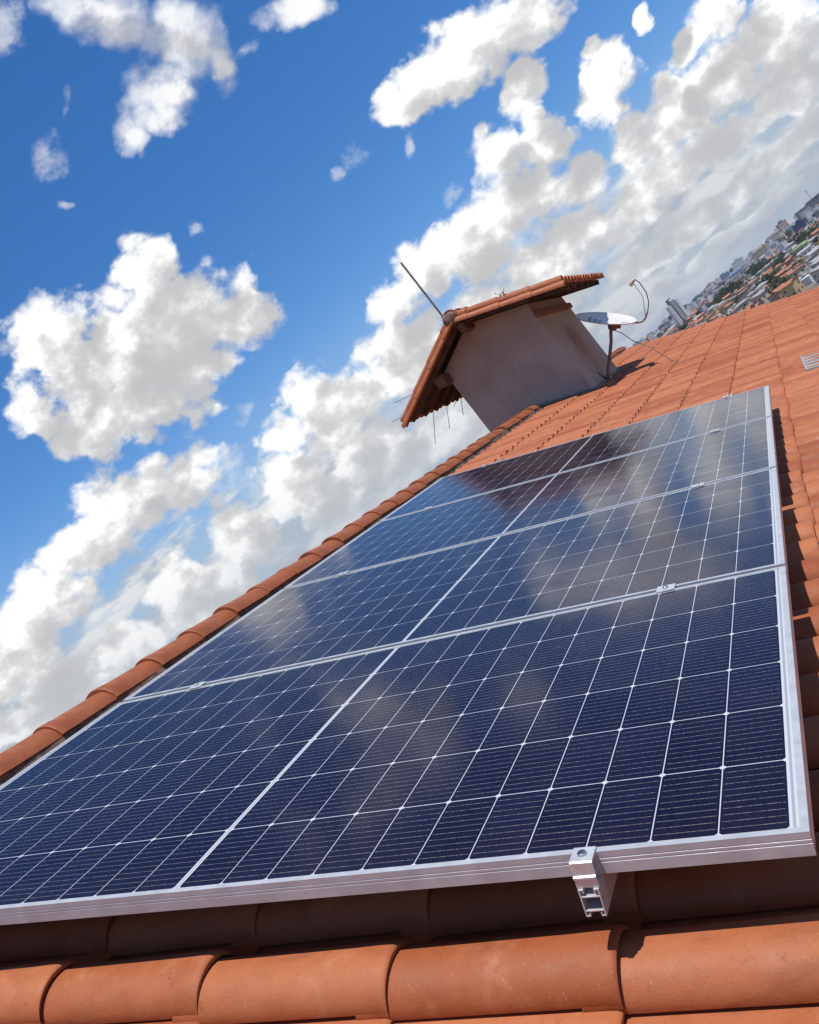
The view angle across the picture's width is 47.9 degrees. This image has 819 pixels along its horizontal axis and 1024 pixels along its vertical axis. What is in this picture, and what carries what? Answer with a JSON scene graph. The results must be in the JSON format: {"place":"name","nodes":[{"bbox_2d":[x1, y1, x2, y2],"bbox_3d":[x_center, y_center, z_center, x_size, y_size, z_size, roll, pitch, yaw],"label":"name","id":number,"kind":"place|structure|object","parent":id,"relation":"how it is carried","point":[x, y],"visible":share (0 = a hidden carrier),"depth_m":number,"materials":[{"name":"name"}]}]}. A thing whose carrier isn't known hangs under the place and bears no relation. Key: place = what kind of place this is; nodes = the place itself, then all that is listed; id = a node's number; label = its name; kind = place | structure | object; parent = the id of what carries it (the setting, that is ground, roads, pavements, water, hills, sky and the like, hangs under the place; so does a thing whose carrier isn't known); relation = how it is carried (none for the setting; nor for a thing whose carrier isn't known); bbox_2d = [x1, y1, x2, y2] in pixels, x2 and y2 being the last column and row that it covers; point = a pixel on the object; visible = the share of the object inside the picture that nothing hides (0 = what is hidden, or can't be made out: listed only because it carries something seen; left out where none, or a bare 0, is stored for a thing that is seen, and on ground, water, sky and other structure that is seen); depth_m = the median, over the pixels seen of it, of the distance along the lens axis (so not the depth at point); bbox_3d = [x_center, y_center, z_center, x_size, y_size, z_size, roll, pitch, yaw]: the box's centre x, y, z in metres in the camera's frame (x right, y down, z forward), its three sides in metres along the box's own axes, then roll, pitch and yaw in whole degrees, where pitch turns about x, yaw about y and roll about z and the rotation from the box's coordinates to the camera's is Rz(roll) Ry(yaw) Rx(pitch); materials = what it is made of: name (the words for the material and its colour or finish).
{"place":"outdoors","nodes":[
{"label":"outdoors","id":0,"kind":"place"},
{"bbox_2d":[0,0,818,752],"label":"sky","id":1,"kind":"structure","parent":0,"point":[213,326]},
{"bbox_2d":[731,265,818,293],"bbox_3d":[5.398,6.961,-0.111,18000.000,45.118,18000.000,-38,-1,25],"label":"ground","id":2,"kind":"structure","parent":0,"point":[813,285],"depth_m":462.68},
{"bbox_2d":[0,287,818,1023],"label":"house","id":3,"kind":"structure","parent":2,"relation":"on","point":[730,943],"depth_m":1.61,"materials":[{"name":"ceramic"}]},
{"bbox_2d":[188,458,503,689],"bbox_3d":[-0.195,0.289,4.163,0.046,0.169,5.034,-15,9,23],"label":"mounting rail","id":4,"kind":"object","parent":3,"relation":"attached to","point":[197,685],"visible":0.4,"depth_m":2.95,"materials":[{"name":"metal"}]},
{"bbox_2d":[400,272,620,431],"bbox_3d":[1.621,-1.860,12.308,2.670,2.260,3.177,-38,-1,25],"label":"roof turret","id":5,"kind":"object","parent":3,"relation":"on","point":[494,362],"visible":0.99,"depth_m":11.30,"materials":[{"name":"paint"}]},
{"bbox_2d":[400,262,443,318],"bbox_3d":[0.168,-2.621,10.979,0.047,0.880,0.047,-38,-1,25],"label":"antenna mast","id":6,"kind":"object","parent":5,"relation":"on","point":[422,290],"visible":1,"depth_m":10.97,"materials":[{"name":"metal"}]},
{"bbox_2d":[392,394,463,443],"bbox_3d":[0.484,-1.572,13.190,1.289,0.825,0.802,-37,-1,-34],"label":"tv antenna","id":7,"kind":"object","parent":5,"relation":"attached to","point":[433,413],"visible":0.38,"depth_m":13.08,"materials":[{"name":"metal"}]},
{"bbox_2d":[575,278,678,378],"bbox_3d":[2.758,-2.190,11.770,1.194,1.321,0.702,-38,-1,41],"label":"satellite dish","id":8,"kind":"object","parent":3,"relation":"on","point":[613,321],"visible":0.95,"depth_m":11.84,"materials":[{"name":"white paint"}]},
{"bbox_2d":[569,393,732,916],"bbox_3d":[1.147,-0.074,3.557,0.048,0.169,5.034,-15,9,24],"label":"mounting rail","id":9,"kind":"object","parent":3,"relation":"attached to","point":[595,885],"visible":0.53,"depth_m":1.29,"materials":[{"name":"metal"}]},
{"bbox_2d":[0,566,815,924],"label":"solar panel","id":10,"kind":"object","parent":9,"relation":"attached to","point":[660,730],"visible":1,"depth_m":1.79,"materials":[{"name":"glass"}]},
{"bbox_2d":[123,467,788,701],"bbox_3d":[0.174,0.251,3.161,2.103,0.035,1.129,-15,9,24],"label":"solar panel","id":11,"kind":"object","parent":9,"relation":"attached to","point":[726,528],"visible":0.92,"depth_m":3.00,"materials":[{"name":"blue"}]},
{"bbox_2d":[283,416,777,588],"bbox_3d":[0.566,-0.037,4.201,2.103,0.035,1.129,-15,9,24],"label":"solar panel","id":12,"kind":"object","parent":9,"relation":"attached to","point":[732,452],"visible":0.86,"depth_m":4.08,"materials":[{"name":"blue"}]},
{"bbox_2d":[379,385,772,521],"bbox_3d":[0.958,-0.324,5.241,2.103,0.035,1.129,-15,9,24],"label":"solar panel","id":13,"kind":"object","parent":9,"relation":"attached to","point":[721,414],"visible":0.85,"depth_m":5.15,"materials":[{"name":"blue"}]},
{"bbox_2d":[800,351,818,370],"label":"roof vent","id":14,"kind":"object","parent":3,"relation":"on","point":[806,363],"visible":0.62,"depth_m":6.90,"materials":[{"name":"metal"}]},
{"bbox_2d":[646,332,655,339],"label":"city block","id":15,"kind":"structure","parent":2,"relation":"on","point":[650,336],"depth_m":1669.78,"materials":[{"name":"grey concrete"}]},
{"bbox_2d":[665,298,689,325],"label":"apartment tower","id":16,"kind":"structure","parent":2,"relation":"on","point":[677,311],"depth_m":1122.49,"materials":[{"name":"concrete"}]},
{"bbox_2d":[683,316,692,323],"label":"house","id":17,"kind":"structure","parent":2,"relation":"on","point":[688,320],"depth_m":993.84,"materials":[{"name":"brick"}]},
{"bbox_2d":[688,306,695,312],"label":"building","id":18,"kind":"structure","parent":2,"relation":"on","point":[692,308],"depth_m":1222.89,"materials":[{"name":"grey"}]},
{"bbox_2d":[688,301,697,307],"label":"building","id":19,"kind":"structure","parent":2,"relation":"on","point":[692,303],"depth_m":1330.51,"materials":[{"name":"grey"}]},
{"bbox_2d":[693,293,703,301],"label":"city block","id":20,"kind":"structure","parent":2,"relation":"on","point":[697,296],"depth_m":1757.08,"materials":[{"name":"concrete"}]},
{"bbox_2d":[695,296,704,305],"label":"city block","id":21,"kind":"structure","parent":2,"relation":"on","point":[699,300],"depth_m":1314.82,"materials":[{"name":"grey"}]},
{"bbox_2d":[695,315,706,324],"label":"house","id":22,"kind":"structure","parent":2,"relation":"on","point":[701,319],"depth_m":784.54,"materials":[{"name":"tile"}]},
{"bbox_2d":[704,294,713,302],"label":"city block","id":23,"kind":"structure","parent":2,"relation":"on","point":[709,298],"depth_m":1073.56,"materials":[{"name":"grey"}]},
{"bbox_2d":[705,311,716,321],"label":"house","id":24,"kind":"structure","parent":2,"relation":"on","point":[711,315],"depth_m":736.02,"materials":[{"name":"tile"}]},
{"bbox_2d":[707,315,717,322],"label":"house","id":25,"kind":"structure","parent":2,"relation":"on","point":[713,318],"depth_m":695.03,"materials":[{"name":"tile"}]},
{"bbox_2d":[709,306,718,314],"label":"house","id":26,"kind":"structure","parent":2,"relation":"on","point":[715,309],"depth_m":792.90,"materials":[{"name":"tile"}]},
{"bbox_2d":[711,291,725,304],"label":"tree","id":27,"kind":"object","parent":2,"relation":"on","point":[721,295],"visible":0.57,"depth_m":979.84,"materials":[{"name":"green plant"}]},
{"bbox_2d":[712,288,732,299],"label":"tree","id":28,"kind":"object","parent":2,"relation":"on","point":[720,292],"visible":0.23,"depth_m":999.76,"materials":[{"name":"green plant"}]},
{"bbox_2d":[716,284,730,292],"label":"city block","id":29,"kind":"structure","parent":2,"relation":"on","point":[722,286],"depth_m":1083.66,"materials":[{"name":"grey"}]},
{"bbox_2d":[718,299,729,310],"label":"house","id":30,"kind":"structure","parent":2,"relation":"on","point":[723,304],"depth_m":765.67,"materials":[{"name":"brown tile"}]},
{"bbox_2d":[719,271,729,280],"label":"office block","id":31,"kind":"structure","parent":2,"relation":"on","point":[723,275],"depth_m":1677.07,"materials":[{"name":"blue metal"}]},
{"bbox_2d":[719,302,732,313],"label":"house","id":32,"kind":"structure","parent":2,"relation":"on","point":[725,308],"depth_m":692.91,"materials":[{"name":"tile"}]},
{"bbox_2d":[721,293,731,300],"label":"house","id":33,"kind":"structure","parent":2,"relation":"on","point":[728,296],"depth_m":893.24,"materials":[{"name":"tile"}]},
{"bbox_2d":[644,204,818,340],"bbox_3d":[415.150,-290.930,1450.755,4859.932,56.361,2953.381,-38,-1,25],"label":"houses","id":34,"kind":"structure","parent":2,"relation":"on","point":[700,307],"depth_m":1146.91,"materials":[{"name":"tile"}]},
{"bbox_2d":[720,276,746,294],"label":"tree","id":35,"kind":"object","parent":2,"relation":"on","point":[731,285],"visible":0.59,"depth_m":974.78,"materials":[{"name":"green plant"}]},
{"bbox_2d":[725,263,747,279],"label":"apartment block","id":36,"kind":"structure","parent":2,"relation":"on","point":[736,271],"depth_m":1222.19,"materials":[{"name":"blue"}]},
{"bbox_2d":[730,304,742,314],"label":"house","id":37,"kind":"structure","parent":2,"relation":"on","point":[739,308],"depth_m":568.24,"materials":[{"name":"grey tile"}]},
{"bbox_2d":[730,281,743,295],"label":"tree","id":38,"kind":"object","parent":2,"relation":"on","point":[737,285],"visible":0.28,"depth_m":920.39,"materials":[{"name":"green plant"}]},
{"bbox_2d":[732,273,741,280],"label":"building","id":39,"kind":"structure","parent":2,"relation":"on","point":[737,277],"depth_m":1187.30,"materials":[{"name":"grey"}]},
{"bbox_2d":[731,256,743,266],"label":"city block","id":40,"kind":"structure","parent":2,"relation":"on","point":[738,261],"depth_m":1577.51,"materials":[{"name":"grey"}]},
{"bbox_2d":[730,295,747,309],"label":"house","id":41,"kind":"structure","parent":2,"relation":"on","point":[743,298],"depth_m":603.98,"materials":[{"name":"grey"}]},
{"bbox_2d":[733,285,747,295],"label":"house","id":42,"kind":"structure","parent":2,"relation":"on","point":[740,290],"depth_m":785.26,"materials":[{"name":"tile"}]},
{"bbox_2d":[733,297,750,309],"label":"house","id":43,"kind":"structure","parent":2,"relation":"on","point":[745,302],"depth_m":576.04,"materials":[{"name":"grey"}]},
{"bbox_2d":[736,286,748,296],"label":"house","id":44,"kind":"structure","parent":2,"relation":"on","point":[746,289],"depth_m":740.25,"materials":[{"name":"brown tile"}]},
{"bbox_2d":[737,279,750,290],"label":"tree","id":45,"kind":"object","parent":2,"relation":"on","point":[740,287],"visible":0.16,"depth_m":827.18,"materials":[{"name":"green plant"}]},
{"bbox_2d":[740,264,750,274],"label":"city block","id":46,"kind":"structure","parent":2,"relation":"on","point":[742,271],"depth_m":1161.47,"materials":[{"name":"grey"}]},
{"bbox_2d":[743,304,754,310],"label":"house","id":47,"kind":"structure","parent":2,"relation":"on","point":[750,307],"depth_m":504.44,"materials":[{"name":"tile"}]},
{"bbox_2d":[741,259,760,278],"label":"tree","id":48,"kind":"object","parent":2,"relation":"on","point":[747,271],"visible":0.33,"depth_m":1014.10,"materials":[{"name":"green plant"}]},
{"bbox_2d":[747,289,757,297],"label":"house","id":49,"kind":"structure","parent":2,"relation":"on","point":[751,294],"depth_m":615.29,"materials":[{"name":"grey"}]},
{"bbox_2d":[748,258,764,274],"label":"tree","id":50,"kind":"object","parent":2,"relation":"on","point":[755,269],"visible":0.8,"depth_m":1001.08,"materials":[{"name":"green plant"}]},
{"bbox_2d":[750,278,764,290],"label":"house","id":51,"kind":"structure","parent":2,"relation":"on","point":[753,287],"depth_m":669.33,"materials":[{"name":"grey"}]},
{"bbox_2d":[754,301,764,306],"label":"house","id":52,"kind":"structure","parent":2,"relation":"on","point":[759,303],"depth_m":517.31,"materials":[{"name":"tile"}]},
{"bbox_2d":[749,287,770,303],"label":"house","id":53,"kind":"structure","parent":2,"relation":"on","point":[762,295],"depth_m":524.85,"materials":[{"name":"grey"}]},
{"bbox_2d":[751,243,769,259],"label":"apartment block","id":54,"kind":"structure","parent":2,"relation":"on","point":[761,250],"depth_m":1286.80,"materials":[{"name":"grey"}]},
{"bbox_2d":[755,280,767,291],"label":"house","id":55,"kind":"structure","parent":2,"relation":"on","point":[760,286],"depth_m":629.38,"materials":[{"name":"grey"}]},
{"bbox_2d":[755,274,770,287],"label":"tree","id":56,"kind":"object","parent":2,"relation":"on","point":[761,281],"visible":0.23,"depth_m":652.77,"materials":[{"name":"green plant"}]},
{"bbox_2d":[765,248,774,256],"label":"city block","id":57,"kind":"structure","parent":2,"relation":"on","point":[769,253],"depth_m":1159.82,"materials":[{"name":"grey"}]},
{"bbox_2d":[766,294,775,302],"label":"house","id":58,"kind":"structure","parent":2,"relation":"on","point":[770,298],"depth_m":515.83,"materials":[{"name":"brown tile"}]},
{"bbox_2d":[761,266,781,280],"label":"tree","id":59,"kind":"object","parent":2,"relation":"on","point":[771,277],"visible":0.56,"depth_m":656.17,"materials":[{"name":"green plant"}]},
{"bbox_2d":[770,241,779,248],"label":"city block","id":60,"kind":"structure","parent":2,"relation":"on","point":[774,244],"depth_m":1198.26,"materials":[{"name":"grey"}]},
{"bbox_2d":[768,263,783,273],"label":"house","id":61,"kind":"structure","parent":2,"relation":"on","point":[772,272],"depth_m":663.65,"materials":[{"name":"brown tile"}]},
{"bbox_2d":[761,247,791,271],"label":"long hall","id":62,"kind":"structure","parent":2,"relation":"on","point":[766,268],"depth_m":824.43,"materials":[{"name":"grey"}]},
{"bbox_2d":[769,227,784,241],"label":"apartment block","id":63,"kind":"structure","parent":2,"relation":"on","point":[776,233],"depth_m":1364.48,"materials":[{"name":"grey concrete"}]},
{"bbox_2d":[771,283,783,299],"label":"house","id":64,"kind":"structure","parent":2,"relation":"on","point":[776,294],"depth_m":487.67,"materials":[{"name":"brick"}]},
{"bbox_2d":[770,252,787,266],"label":"tree","id":65,"kind":"object","parent":2,"relation":"on","point":[777,260],"visible":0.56,"depth_m":798.64,"materials":[{"name":"green plant"}]},
{"bbox_2d":[772,269,786,281],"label":"house","id":66,"kind":"structure","parent":2,"relation":"on","point":[783,271],"depth_m":593.76,"materials":[{"name":"tile"}]},
{"bbox_2d":[775,232,786,240],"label":"city block","id":67,"kind":"structure","parent":2,"relation":"on","point":[781,235],"depth_m":1262.35,"materials":[{"name":"grey"}]},
{"bbox_2d":[764,273,799,293],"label":"tree","id":68,"kind":"object","parent":2,"relation":"on","point":[780,282],"visible":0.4,"depth_m":506.48,"materials":[{"name":"green plant"}]},
{"bbox_2d":[775,219,788,228],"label":"apartment block","id":69,"kind":"structure","parent":2,"relation":"on","point":[784,223],"depth_m":1383.66,"materials":[{"name":"grey"}]},
{"bbox_2d":[777,240,787,251],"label":"city block","id":70,"kind":"structure","parent":2,"relation":"on","point":[781,246],"depth_m":1010.04,"materials":[{"name":"grey"}]},
{"bbox_2d":[777,230,792,241],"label":"tree","id":71,"kind":"object","parent":2,"relation":"on","point":[787,235],"visible":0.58,"depth_m":1182.27,"materials":[{"name":"green plant"}]},
{"bbox_2d":[778,270,792,280],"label":"house","id":72,"kind":"structure","parent":2,"relation":"on","point":[786,273],"depth_m":540.68,"materials":[{"name":"tile"}]},
{"bbox_2d":[779,252,793,265],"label":"tree","id":73,"kind":"object","parent":2,"relation":"on","point":[783,260],"visible":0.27,"depth_m":707.36,"materials":[{"name":"green plant"}]},
{"bbox_2d":[784,242,791,250],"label":"house","id":74,"kind":"structure","parent":2,"relation":"on","point":[787,247],"depth_m":958.17,"materials":[{"name":"grey"}]},
{"bbox_2d":[785,223,794,233],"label":"city block","id":75,"kind":"structure","parent":2,"relation":"on","point":[789,228],"depth_m":1192.05,"materials":[{"name":"grey concrete"}]},
{"bbox_2d":[785,261,795,271],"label":"house","id":76,"kind":"structure","parent":2,"relation":"on","point":[787,268],"depth_m":628.97,"materials":[{"name":"tile"}]},
{"bbox_2d":[784,254,798,265],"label":"house","id":77,"kind":"structure","parent":2,"relation":"on","point":[790,259],"depth_m":671.04,"materials":[{"name":"brick"}]},
{"bbox_2d":[778,276,805,296],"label":"house","id":78,"kind":"structure","parent":2,"relation":"on","point":[792,286],"depth_m":468.42,"materials":[{"name":"tile"}]},
{"bbox_2d":[787,264,807,277],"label":"house","id":79,"kind":"structure","parent":2,"relation":"on","point":[801,268],"depth_m":526.15,"materials":[{"name":"grey tile"}]},
{"bbox_2d":[789,239,808,254],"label":"corner house","id":80,"kind":"structure","parent":2,"relation":"on","point":[803,245],"depth_m":708.07,"materials":[{"name":"green"}]},
{"bbox_2d":[791,216,807,233],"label":"office block","id":81,"kind":"structure","parent":2,"relation":"on","point":[798,225],"depth_m":1088.73,"materials":[{"name":"blue glass"}]},
{"bbox_2d":[793,256,806,264],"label":"house","id":82,"kind":"structure","parent":2,"relation":"on","point":[797,259],"depth_m":614.61,"materials":[{"name":"tile"}]},
{"bbox_2d":[793,260,809,269],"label":"house","id":83,"kind":"structure","parent":2,"relation":"on","point":[805,265],"depth_m":551.15,"materials":[{"name":"brown tile"}]},
{"bbox_2d":[794,204,810,218],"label":"office block","id":84,"kind":"structure","parent":2,"relation":"on","point":[799,213],"depth_m":1491.33,"materials":[{"name":"grey concrete"}]},
{"bbox_2d":[792,221,818,244],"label":"tree","id":85,"kind":"object","parent":2,"relation":"on","point":[803,235],"visible":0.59,"depth_m":821.95,"materials":[{"name":"green plant"}]},
{"bbox_2d":[796,243,814,258],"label":"house","id":86,"kind":"structure","parent":2,"relation":"on","point":[806,250],"depth_m":651.87,"materials":[{"name":"metal"}]},
{"bbox_2d":[800,268,814,285],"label":"house","id":87,"kind":"structure","parent":2,"relation":"on","point":[808,279],"depth_m":480.64,"materials":[{"name":"paint"}]},
{"bbox_2d":[803,212,811,218],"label":"city block","id":88,"kind":"structure","parent":2,"relation":"on","point":[807,215],"depth_m":1236.60,"materials":[{"name":"grey concrete"}]},
{"bbox_2d":[804,193,818,207],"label":"office block","id":89,"kind":"structure","parent":2,"relation":"on","point":[811,203],"depth_m":1872.90,"materials":[{"name":"concrete"}]},
{"bbox_2d":[806,217,816,223],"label":"city block","id":90,"kind":"structure","parent":2,"relation":"on","point":[813,219],"depth_m":1052.31,"materials":[{"name":"grey concrete"}]},
{"bbox_2d":[805,245,818,257],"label":"house","id":91,"kind":"structure","parent":2,"relation":"on","point":[813,251],"depth_m":625.19,"materials":[{"name":"metal"}]},
{"bbox_2d":[807,225,818,238],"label":"tree","id":92,"kind":"object","parent":2,"relation":"on","point":[809,232],"visible":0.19,"depth_m":799.24,"materials":[{"name":"green plant"}]},
{"bbox_2d":[808,265,818,283],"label":"house","id":93,"kind":"structure","parent":2,"relation":"on","point":[814,273],"depth_m":451.61,"materials":[{"name":"grey paint"}]},
{"bbox_2d":[808,250,818,260],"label":"house","id":94,"kind":"structure","parent":2,"relation":"on","point":[816,254],"depth_m":559.50,"materials":[{"name":"grey"}]},
{"bbox_2d":[808,255,818,263],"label":"house","id":95,"kind":"structure","parent":2,"relation":"on","point":[813,260],"depth_m":513.27,"materials":[{"name":"grey"}]},
{"bbox_2d":[809,258,818,268],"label":"house","id":96,"kind":"structure","parent":2,"relation":"on","point":[814,264],"depth_m":499.80,"materials":[{"name":"grey"}]},
{"bbox_2d":[809,228,818,238],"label":"house","id":97,"kind":"structure","parent":2,"relation":"on","point":[814,233],"depth_m":782.02,"materials":[{"name":"brick"}]},
{"bbox_2d":[812,209,818,218],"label":"city block","id":98,"kind":"structure","parent":2,"relation":"on","point":[816,213],"depth_m":1062.61,"materials":[{"name":"concrete"}]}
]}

